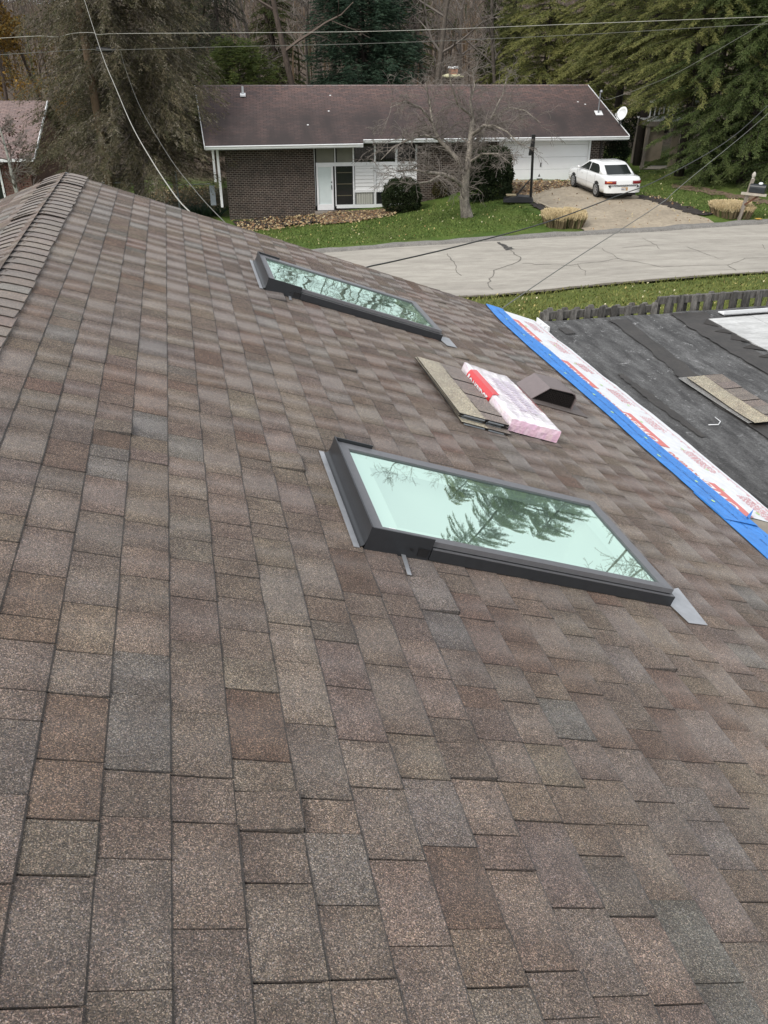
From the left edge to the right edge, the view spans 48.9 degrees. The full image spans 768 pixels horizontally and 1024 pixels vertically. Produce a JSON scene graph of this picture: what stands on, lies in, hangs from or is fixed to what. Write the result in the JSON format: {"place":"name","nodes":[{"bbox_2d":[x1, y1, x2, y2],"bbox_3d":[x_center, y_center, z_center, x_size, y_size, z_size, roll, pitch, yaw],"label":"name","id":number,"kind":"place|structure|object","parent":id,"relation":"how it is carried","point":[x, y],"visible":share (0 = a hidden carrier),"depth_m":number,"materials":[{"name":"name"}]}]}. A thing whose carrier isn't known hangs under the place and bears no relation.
{"place":"outdoors","nodes":[
{"label":"outdoors","id":0,"kind":"place"},
{"bbox_2d":[0,0,767,320],"bbox_3d":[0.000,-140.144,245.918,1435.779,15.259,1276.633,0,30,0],"label":"ground","id":1,"kind":"structure","parent":0,"point":[730,188],"depth_m":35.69,"materials":[{"name":"green plant"}]},
{"bbox_2d":[3,0,12,85],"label":"bare tree","id":2,"kind":"object","parent":1,"relation":"on","point":[7,52],"visible":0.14,"depth_m":77.46,"materials":[{"name":"brown plant"}]},
{"bbox_2d":[0,0,21,100],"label":"bare tree","id":3,"kind":"object","parent":1,"relation":"on","point":[3,50],"visible":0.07,"depth_m":68.31,"materials":[{"name":"brown plant"}]},
{"bbox_2d":[0,112,38,194],"bbox_3d":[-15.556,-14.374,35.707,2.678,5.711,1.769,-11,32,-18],"label":"bare tree","id":4,"kind":"object","parent":1,"relation":"on","point":[12,179],"visible":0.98,"depth_m":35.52,"materials":[{"name":"brown plant"}]},
{"bbox_2d":[0,0,62,99],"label":"autumn tree","id":5,"kind":"object","parent":1,"relation":"on","point":[26,68],"visible":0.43,"depth_m":51.86,"materials":[{"name":"brown plant"}]},
{"bbox_2d":[0,100,68,198],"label":"neighbour house","id":6,"kind":"structure","parent":1,"relation":"on","point":[6,107],"depth_m":45.17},
{"bbox_2d":[0,170,5,198],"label":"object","id":7,"kind":"structure","parent":6,"relation":"in","point":[2,190],"depth_m":44.31,"materials":[{"name":"white"}]},
{"bbox_2d":[0,1,78,124],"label":"autumn tree","id":8,"kind":"object","parent":1,"relation":"on","point":[7,28],"visible":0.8,"depth_m":48.94,"materials":[{"name":"brown plant"}]},
{"bbox_2d":[74,0,115,186],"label":"utility pole","id":9,"kind":"object","parent":1,"relation":"on","point":[95,102],"visible":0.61,"depth_m":37.63,"materials":[{"name":"brown wood"}]},
{"bbox_2d":[0,24,763,54],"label":"telephone line","id":10,"kind":"object","parent":9,"relation":"attached to","point":[393,42],"visible":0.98,"depth_m":35.13,"materials":[{"name":"grey"}]},
{"bbox_2d":[7,16,767,37],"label":"power line","id":11,"kind":"object","parent":9,"relation":"attached to","point":[375,31],"visible":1,"depth_m":34.95,"materials":[{"name":"grey"}]},
{"bbox_2d":[53,9,136,135],"bbox_3d":[-21.540,-32.564,62.053,6.762,10.250,7.094,0,30,0],"label":"hemlock tree","id":12,"kind":"object","parent":1,"relation":"on","point":[78,82],"visible":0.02,"depth_m":61.89,"materials":[{"name":"green plant"}]},
{"bbox_2d":[9,0,239,214],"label":"spruce tree","id":13,"kind":"object","parent":1,"relation":"on","point":[167,124],"visible":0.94,"depth_m":37.76,"materials":[{"name":"green plant"}]},
{"bbox_2d":[101,171,228,216],"bbox_3d":[-11.152,-15.296,40.822,8.527,2.263,0.863,3,30,5],"label":"bush","id":14,"kind":"object","parent":1,"relation":"on","point":[178,193],"visible":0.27,"depth_m":40.78,"materials":[{"name":"green"}]},
{"bbox_2d":[133,13,197,188],"bbox_3d":[-11.277,-23.652,44.335,3.037,13.364,3.973,12,32,20],"label":"bare tree","id":15,"kind":"object","parent":1,"relation":"on","point":[166,61],"visible":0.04,"depth_m":43.08,"materials":[{"name":"brown plant"}]},
{"bbox_2d":[142,0,214,154],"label":"spruce tree","id":16,"kind":"object","parent":1,"relation":"on","point":[174,33],"visible":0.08,"depth_m":57.36,"materials":[{"name":"green plant"}]},
{"bbox_2d":[176,201,228,216],"bbox_3d":[-8.857,-14.797,41.270,2.665,0.706,2.177,19,35,30],"label":"yucca plant","id":17,"kind":"object","parent":1,"relation":"on","point":[206,210],"visible":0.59,"depth_m":41.12,"materials":[{"name":"green plant"}]},
{"bbox_2d":[174,0,232,120],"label":"hemlock tree","id":18,"kind":"object","parent":1,"relation":"on","point":[190,44],"visible":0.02,"depth_m":60.50,"materials":[{"name":"green plant"}]},
{"bbox_2d":[188,0,245,83],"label":"bare tree","id":19,"kind":"object","parent":1,"relation":"on","point":[207,22],"visible":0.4,"depth_m":57.38,"materials":[{"name":"brown plant"}]},
{"bbox_2d":[184,0,250,158],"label":"spruce tree","id":20,"kind":"object","parent":1,"relation":"on","point":[217,17],"visible":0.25,"depth_m":55.27,"materials":[{"name":"green plant"}]},
{"bbox_2d":[191,33,287,157],"bbox_3d":[-8.579,-25.178,52.399,6.853,7.908,6.954,-26,39,-38],"label":"young pine","id":21,"kind":"object","parent":1,"relation":"on","point":[244,60],"visible":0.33,"depth_m":50.74,"materials":[{"name":"green plant"}]},
{"bbox_2d":[203,0,282,83],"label":"bare tree","id":22,"kind":"object","parent":1,"relation":"on","point":[244,21],"visible":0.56,"depth_m":57.87,"materials":[{"name":"brown plant"}]},
{"bbox_2d":[243,0,281,83],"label":"bare tree","id":23,"kind":"object","parent":1,"relation":"on","point":[269,35],"visible":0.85,"depth_m":65.48,"materials":[{"name":"brown plant"}]},
{"bbox_2d":[233,215,319,229],"bbox_3d":[-4.019,-13.513,39.073,5.708,0.433,3.717,-7,31,-12],"label":"mulch bed","id":24,"kind":"object","parent":1,"relation":"on","point":[285,224],"visible":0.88,"depth_m":39.18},
{"bbox_2d":[249,0,309,84],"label":"hemlock tree","id":25,"kind":"object","parent":1,"relation":"on","point":[269,12],"visible":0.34,"depth_m":66.00,"materials":[{"name":"green plant"}]},
{"bbox_2d":[197,0,369,84],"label":"bare tree","id":26,"kind":"object","parent":1,"relation":"on","point":[284,49],"visible":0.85,"depth_m":51.81,"materials":[{"name":"brown plant"}]},
{"bbox_2d":[296,0,322,77],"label":"bare tree","id":27,"kind":"object","parent":1,"relation":"on","point":[308,18],"visible":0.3,"depth_m":66.75,"materials":[{"name":"brown plant"}]},
{"bbox_2d":[268,0,360,74],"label":"bare tree","id":28,"kind":"object","parent":1,"relation":"on","point":[310,4],"visible":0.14,"depth_m":60.19,"materials":[{"name":"brown plant"}]},
{"bbox_2d":[276,0,356,84],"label":"bare tree","id":29,"kind":"object","parent":1,"relation":"on","point":[306,30],"visible":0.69,"depth_m":55.70,"materials":[{"name":"brown plant"}]},
{"bbox_2d":[326,1,381,70],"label":"bare tree","id":30,"kind":"object","parent":1,"relation":"on","point":[330,34],"visible":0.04,"depth_m":61.68,"materials":[{"name":"brown plant"}]},
{"bbox_2d":[315,207,397,223],"bbox_3d":[-1.312,-13.582,38.905,4.014,0.432,3.916,0,30,0],"label":"leaf bed","id":31,"kind":"object","parent":1,"relation":"on","point":[348,213],"visible":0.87,"depth_m":39.20,"materials":[{"name":"brown plant"}]},
{"bbox_2d":[298,0,431,84],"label":"white pine","id":32,"kind":"object","parent":1,"relation":"on","point":[353,16],"visible":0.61,"depth_m":53.20,"materials":[{"name":"green plant"}]},
{"bbox_2d":[0,0,754,126],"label":"woods","id":33,"kind":"object","parent":1,"relation":"on","point":[234,26],"visible":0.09,"depth_m":78.31,"materials":[{"name":"brown plant"}]},
{"bbox_2d":[0,172,767,1023],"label":"shingled house","id":34,"kind":"structure","parent":1,"relation":"on","point":[354,668],"depth_m":2.61,"materials":[{"name":"brown asphalt"}]},
{"bbox_2d":[84,0,189,210],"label":"service drop","id":35,"kind":"object","parent":34,"relation":"attached to","point":[136,133],"visible":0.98,"depth_m":13.84,"materials":[{"name":"grey"}]},
{"bbox_2d":[121,54,224,221],"bbox_3d":[-6.313,-10.927,22.140,0.085,1.348,32.092,-9,31,-15],"label":"telephone drop","id":36,"kind":"object","parent":34,"relation":"attached to","point":[172,161],"visible":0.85,"depth_m":14.91,"materials":[{"name":"grey rubber"}]},
{"bbox_2d":[432,382,511,435],"bbox_3d":[0.502,-0.745,5.441,0.321,0.127,1.055,-6,30,-10],"label":"loose shingle","id":37,"kind":"object","parent":34,"relation":"on","point":[501,430],"visible":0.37,"depth_m":5.02,"materials":[{"name":"brown stone"}]},
{"bbox_2d":[416,360,507,428],"bbox_3d":[0.484,-0.781,5.476,0.323,0.123,1.012,-6,31,-11],"label":"loose shingle","id":38,"kind":"object","parent":37,"relation":"on","point":[461,415],"visible":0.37,"depth_m":5.08,"materials":[{"name":"brown stone shingle"}]},
{"bbox_2d":[414,357,507,426],"bbox_3d":[0.480,-0.790,5.463,0.319,0.123,1.004,-7,31,-12],"label":"loose shingle","id":39,"kind":"object","parent":38,"relation":"on","point":[426,371],"visible":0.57,"depth_m":5.23,"materials":[{"name":"brown stone shingle"}]},
{"bbox_2d":[417,356,508,425],"bbox_3d":[0.488,-0.790,5.436,0.318,0.120,1.002,-6,31,-11],"label":"loose shingle","id":40,"kind":"object","parent":39,"relation":"on","point":[463,394],"visible":1,"depth_m":5.37,"materials":[{"name":"beige shingle"}]},
{"bbox_2d":[461,362,560,442],"bbox_3d":[0.811,-0.739,5.592,0.369,0.205,0.988,-6,31,-11],"label":"shingle bundle","id":41,"kind":"object","parent":34,"relation":"on","point":[512,404],"visible":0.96,"depth_m":5.39,"materials":[{"name":"plastic"}]},
{"bbox_2d":[678,374,753,423],"bbox_3d":[3.151,-1.042,7.670,0.420,0.010,1.100,-7,31,-12],"label":"loose shingle","id":42,"kind":"object","parent":34,"relation":"on","point":[693,385],"visible":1,"depth_m":7.68,"materials":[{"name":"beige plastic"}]},
{"bbox_2d":[687,374,767,422],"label":"loose shingle","id":43,"kind":"object","parent":42,"relation":"on","point":[734,396],"visible":1,"depth_m":7.64,"materials":[{"name":"beige shingle"}]},
{"bbox_2d":[718,308,767,314],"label":"trim board","id":44,"kind":"object","parent":34,"relation":"on","point":[746,311],"depth_m":9.90,"materials":[{"name":"white paint"}]},
{"bbox_2d":[366,3,428,75],"bbox_3d":[1.140,-31.637,55.818,4.140,13.962,5.451,-12,32,-20],"label":"bare tree","id":45,"kind":"object","parent":1,"relation":"on","point":[408,27],"visible":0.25,"depth_m":56.40,"materials":[{"name":"brown plant"}]},
{"bbox_2d":[381,176,422,212],"bbox_3d":[0.812,-14.637,39.051,1.996,1.678,1.887,0,30,0],"label":"boxwood shrub","id":46,"kind":"object","parent":1,"relation":"on","point":[409,198],"visible":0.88,"depth_m":38.56,"materials":[{"name":"green plant"}]},
{"bbox_2d":[386,14,431,73],"bbox_3d":[0.378,-37.079,62.733,6.430,14.472,4.336,1,29,-2],"label":"bare tree","id":47,"kind":"object","parent":1,"relation":"on","point":[419,43],"visible":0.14,"depth_m":62.68,"materials":[{"name":"brown plant"}]},
{"bbox_2d":[392,0,428,84],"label":"bare tree","id":48,"kind":"object","parent":1,"relation":"on","point":[416,33],"visible":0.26,"depth_m":56.73,"materials":[{"name":"brown plant"}]},
{"bbox_2d":[194,66,629,219],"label":"brick house","id":49,"kind":"structure","parent":1,"relation":"on","point":[294,149],"depth_m":40.21,"materials":[{"name":"brown brick"}]},
{"bbox_2d":[316,148,333,162],"bbox_3d":[-2.762,-16.724,39.568,0.827,0.712,0.020,-3,30,-5],"label":"transom window","id":50,"kind":"structure","parent":49,"relation":"in","point":[323,155],"depth_m":39.57,"materials":[{"name":"beige glass"}]},
{"bbox_2d":[316,165,333,209],"bbox_3d":[-2.800,-15.416,40.231,0.790,2.034,0.085,-3,30,-5],"label":"door","id":51,"kind":"structure","parent":49,"relation":"in","point":[324,173],"depth_m":40.24,"materials":[{"name":"white paint"}]},
{"bbox_2d":[337,148,351,161],"bbox_3d":[-1.856,-16.763,39.661,0.721,0.712,0.020,-3,30,-5],"label":"transom window","id":52,"kind":"structure","parent":49,"relation":"in","point":[343,154],"depth_m":39.66,"materials":[{"name":"beige glass"}]},
{"bbox_2d":[337,166,351,204],"bbox_3d":[-1.896,-15.588,40.316,0.751,1.791,0.025,-3,30,-5],"label":"sidelight window","id":53,"kind":"structure","parent":49,"relation":"in","point":[344,173],"depth_m":40.33,"materials":[{"name":"black glass"}]},
{"bbox_2d":[355,144,373,161],"bbox_3d":[-0.907,-16.843,39.729,0.892,0.812,0.035,-3,30,-5],"label":"transom window","id":54,"kind":"structure","parent":49,"relation":"in","point":[359,151],"depth_m":39.70,"materials":[{"name":"grey glass"}]},
{"bbox_2d":[355,192,373,204],"bbox_3d":[-0.951,-15.118,40.707,0.895,0.627,0.055,-3,30,-5],"label":"window","id":55,"kind":"structure","parent":49,"relation":"in","point":[360,197],"depth_m":40.71,"materials":[{"name":"white glass"}]},
{"bbox_2d":[376,192,382,203],"bbox_3d":[0.068,-15.158,40.813,0.921,0.629,0.055,-3,30,-5],"label":"window","id":56,"kind":"structure","parent":49,"relation":"in","point":[378,194],"depth_m":40.80,"materials":[{"name":"black glass"}]},
{"bbox_2d":[376,144,394,161],"bbox_3d":[0.089,-16.886,39.831,0.913,0.814,0.035,-3,30,-5],"label":"transom window","id":57,"kind":"structure","parent":49,"relation":"in","point":[390,157],"depth_m":39.85,"materials":[{"name":"grey glass"}]},
{"bbox_2d":[397,144,415,160],"bbox_3d":[1.065,-16.929,39.931,0.893,0.816,0.035,-3,30,-5],"label":"transom window","id":58,"kind":"structure","parent":49,"relation":"in","point":[402,156],"depth_m":39.90,"materials":[{"name":"grey glass"}]},
{"bbox_2d":[499,140,588,179],"bbox_3d":[7.659,-17.077,40.686,4.351,2.170,0.070,-3,30,-5],"label":"garage door","id":59,"kind":"structure","parent":49,"relation":"in","point":[560,157],"depth_m":40.75,"materials":[{"name":"white metal"}]},
{"bbox_2d":[601,20,767,99],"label":"service drop","id":60,"kind":"object","parent":49,"relation":"attached to","point":[688,66],"visible":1,"depth_m":36.06,"materials":[{"name":"grey"}]},
{"bbox_2d":[390,0,438,76],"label":"hemlock tree","id":61,"kind":"object","parent":1,"relation":"on","point":[431,47],"visible":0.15,"depth_m":73.00,"materials":[{"name":"green plant"}]},
{"bbox_2d":[392,0,453,83],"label":"bare tree","id":62,"kind":"object","parent":1,"relation":"on","point":[420,6],"visible":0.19,"depth_m":65.65,"materials":[{"name":"brown plant"}]},
{"bbox_2d":[431,180,447,198],"bbox_3d":[2.702,-15.570,40.824,0.906,0.957,0.878,0,30,0],"label":"shrub","id":63,"kind":"object","parent":1,"relation":"on","point":[439,191],"visible":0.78,"depth_m":40.61,"materials":[{"name":"green plant"}]},
{"bbox_2d":[380,0,502,84],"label":"bare tree","id":64,"kind":"object","parent":1,"relation":"on","point":[440,48],"visible":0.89,"depth_m":52.46,"materials":[{"name":"grey plant"}]},
{"bbox_2d":[416,0,466,84],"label":"bare tree","id":65,"kind":"object","parent":1,"relation":"on","point":[439,34],"visible":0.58,"depth_m":62.13,"materials":[{"name":"brown plant"}]},
{"bbox_2d":[349,36,563,217],"bbox_3d":[2.953,-15.072,33.413,8.643,6.828,5.376,0,30,0],"label":"yard tree","id":66,"kind":"object","parent":1,"relation":"on","point":[470,145],"visible":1,"depth_m":33.16,"materials":[{"name":"grey plant"}]},
{"bbox_2d":[428,0,488,73],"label":"bare tree","id":67,"kind":"object","parent":1,"relation":"on","point":[460,53],"visible":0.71,"depth_m":61.26,"materials":[{"name":"brown plant"}]},
{"bbox_2d":[152,171,767,315],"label":"fallen leaves","id":68,"kind":"object","parent":1,"relation":"on","point":[288,223],"visible":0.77,"depth_m":38.72,"materials":[{"name":"brown plant"}]},
{"bbox_2d":[467,0,489,84],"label":"bare tree","id":69,"kind":"object","parent":1,"relation":"on","point":[484,30],"visible":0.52,"depth_m":64.91,"materials":[{"name":"brown plant"}]},
{"bbox_2d":[447,0,515,83],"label":"bare tree","id":70,"kind":"object","parent":1,"relation":"on","point":[491,33],"visible":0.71,"depth_m":53.92,"materials":[{"name":"brown plant"}]},
{"bbox_2d":[464,145,514,202],"bbox_3d":[4.685,-15.238,38.025,2.398,2.364,2.177,0,30,0],"label":"clipped shrub","id":71,"kind":"object","parent":1,"relation":"on","point":[503,180],"visible":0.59,"depth_m":37.39,"materials":[{"name":"green plant"}]},
{"bbox_2d":[470,0,508,84],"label":"hemlock tree","id":72,"kind":"object","parent":1,"relation":"on","point":[481,71],"visible":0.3,"depth_m":62.71,"materials":[{"name":"green plant"}]},
{"bbox_2d":[475,0,547,84],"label":"hemlock tree","id":73,"kind":"object","parent":1,"relation":"on","point":[512,6],"visible":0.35,"depth_m":55.40,"materials":[{"name":"green plant"}]},
{"bbox_2d":[530,203,547,209],"bbox_3d":[6.641,-12.732,35.377,0.554,0.035,2.171,-7,31,-11],"label":"mulch bed","id":74,"kind":"object","parent":1,"relation":"on","point":[540,206],"visible":0.64,"depth_m":35.65,"materials":[{"name":"brown soil"}]},
{"bbox_2d":[311,219,767,252],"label":"kerb","id":75,"kind":"structure","parent":1,"relation":"on","point":[564,234],"depth_m":31.28,"materials":[{"name":"grey concrete"}]},
{"bbox_2d":[493,0,598,84],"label":"hemlock tree","id":76,"kind":"object","parent":1,"relation":"on","point":[532,41],"visible":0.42,"depth_m":51.84,"materials":[{"name":"green plant"}]},
{"bbox_2d":[540,206,587,228],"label":"ornamental grass","id":77,"kind":"object","parent":1,"relation":"on","point":[577,220],"depth_m":32.29,"materials":[{"name":"plant"}]},
{"bbox_2d":[542,0,640,137],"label":"hemlock tree","id":78,"kind":"object","parent":1,"relation":"on","point":[570,48],"visible":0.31,"depth_m":49.92,"materials":[{"name":"green plant"}]},
{"bbox_2d":[561,0,688,155],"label":"hemlock tree","id":79,"kind":"object","parent":1,"relation":"on","point":[589,45],"visible":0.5,"depth_m":44.69,"materials":[{"name":"green plant"}]},
{"bbox_2d":[618,104,664,152],"bbox_3d":[14.611,-22.022,48.453,3.022,2.748,2.779,0,30,0],"label":"dark shrub","id":80,"kind":"object","parent":1,"relation":"on","point":[626,123],"visible":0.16,"depth_m":47.79,"materials":[{"name":"green plant"}]},
{"bbox_2d":[572,0,723,165],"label":"hemlock tree","id":81,"kind":"object","parent":1,"relation":"on","point":[641,131],"visible":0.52,"depth_m":42.64,"materials":[{"name":"green plant"}]},
{"bbox_2d":[539,289,767,320],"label":"picket fence","id":82,"kind":"object","parent":1,"relation":"on","point":[632,308],"visible":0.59,"depth_m":10.09,"materials":[{"name":"grey wood"}]},
{"bbox_2d":[630,100,698,169],"bbox_3d":[14.624,-19.729,44.279,2.496,3.450,2.240,0,30,0],"label":"play frame","id":83,"kind":"object","parent":1,"relation":"on","point":[652,153],"visible":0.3,"depth_m":43.76,"materials":[{"name":"beige wood"}]},
{"bbox_2d":[605,1,733,132],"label":"hemlock tree","id":84,"kind":"object","parent":1,"relation":"on","point":[666,111],"visible":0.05,"depth_m":52.91,"materials":[{"name":"green plant"}]},
{"bbox_2d":[638,194,711,214],"bbox_3d":[12.075,-13.094,35.894,1.221,0.096,4.761,-11,32,-19],"label":"mulch bed","id":85,"kind":"object","parent":1,"relation":"on","point":[687,209],"visible":0.98,"depth_m":35.46,"materials":[{"name":"brown soil"}]},
{"bbox_2d":[612,0,767,176],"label":"hemlock tree","id":86,"kind":"object","parent":1,"relation":"on","point":[684,40],"visible":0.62,"depth_m":39.22,"materials":[{"name":"green plant"}]},
{"bbox_2d":[640,0,767,189],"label":"hemlock tree","id":87,"kind":"object","parent":1,"relation":"on","point":[704,148],"visible":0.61,"depth_m":39.01,"materials":[{"name":"green plant"}]},
{"bbox_2d":[672,183,767,203],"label":"mulch bed","id":88,"kind":"object","parent":1,"relation":"on","point":[714,191],"visible":0.88,"depth_m":38.09,"materials":[{"name":"brown plant"}]},
{"bbox_2d":[674,0,767,188],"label":"hemlock tree","id":89,"kind":"object","parent":1,"relation":"on","point":[738,105],"visible":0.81,"depth_m":37.75,"materials":[{"name":"green plant"}]},
{"bbox_2d":[674,1,767,170],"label":"hemlock tree","id":90,"kind":"object","parent":1,"relation":"on","point":[755,2],"visible":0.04,"depth_m":43.71,"materials":[{"name":"green plant"}]},
{"bbox_2d":[708,198,756,218],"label":"ornamental grass","id":91,"kind":"object","parent":1,"relation":"on","point":[726,208],"depth_m":33.62,"materials":[{"name":"plant"}]},
{"bbox_2d":[717,39,767,195],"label":"hemlock tree","id":92,"kind":"object","parent":1,"relation":"on","point":[762,170],"visible":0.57,"depth_m":39.14,"materials":[{"name":"green plant"}]},
{"bbox_2d":[737,172,767,219],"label":"mailbox","id":93,"kind":"object","parent":1,"relation":"on","point":[758,190],"visible":0.99,"depth_m":32.89,"materials":[{"name":"beige"}]},
{"bbox_2d":[323,224,767,295],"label":"road","id":94,"kind":"structure","parent":0,"point":[477,263],"depth_m":28.51,"materials":[{"name":"grey concrete"}]},
{"bbox_2d":[487,243,520,288],"bbox_3d":[4.069,-8.236,28.145,0.930,0.154,5.820,5,30,9],"label":"road crack","id":95,"kind":"object","parent":94,"relation":"on","point":[502,267],"visible":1,"depth_m":27.90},
{"bbox_2d":[531,258,744,266],"bbox_3d":[8.666,-8.152,27.721,8.092,0.249,1.484,0,30,0],"label":"road crack","id":96,"kind":"object","parent":94,"relation":"on","point":[635,261],"visible":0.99,"depth_m":27.79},
{"bbox_2d":[367,105,767,267],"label":"cable drop","id":97,"kind":"object","parent":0,"point":[547,221],"visible":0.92,"depth_m":13.18,"materials":[{"name":"black"}]},
{"bbox_2d":[584,125,630,161],"bbox_3d":[11.016,-17.896,41.863,2.410,2.663,2.118,0,30,0],"label":"dark shrub","id":98,"kind":"object","parent":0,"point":[622,146],"visible":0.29,"depth_m":41.32,"materials":[{"name":"green plant"}]},
{"bbox_2d":[512,180,713,230],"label":"driveway","id":99,"kind":"structure","parent":0,"point":[612,216],"depth_m":34.92,"materials":[{"name":"beige concrete"}]},
{"bbox_2d":[503,134,535,202],"bbox_3d":[5.835,-14.709,36.155,1.287,2.688,0.800,4,30,7],"label":"basketball stand","id":100,"kind":"object","parent":99,"relation":"on","point":[519,198],"visible":0.91,"depth_m":36.46,"materials":[{"name":"black plastic"}]},
{"bbox_2d":[497,181,568,193],"bbox_3d":[7.051,-15.070,39.283,3.678,0.215,3.147,0,30,0],"label":"leaf bed","id":101,"kind":"object","parent":99,"relation":"on","point":[535,188],"visible":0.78,"depth_m":39.34,"materials":[{"name":"brown plant"}]},
{"bbox_2d":[569,158,640,196],"bbox_3d":[9.824,-15.127,37.993,1.927,1.421,4.506,-6,30,-10],"label":"parked car","id":102,"kind":"object","parent":99,"relation":"on","point":[607,177],"visible":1,"depth_m":36.63,"materials":[{"name":"white paint"}]},
{"bbox_2d":[460,271,767,296],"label":"road shoulder","id":103,"kind":"object","parent":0,"point":[553,289],"visible":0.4,"depth_m":25.42},
{"bbox_2d":[502,114,766,308],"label":"cable drop","id":104,"kind":"object","parent":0,"point":[617,231],"visible":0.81,"depth_m":12.57,"materials":[{"name":"grey"}]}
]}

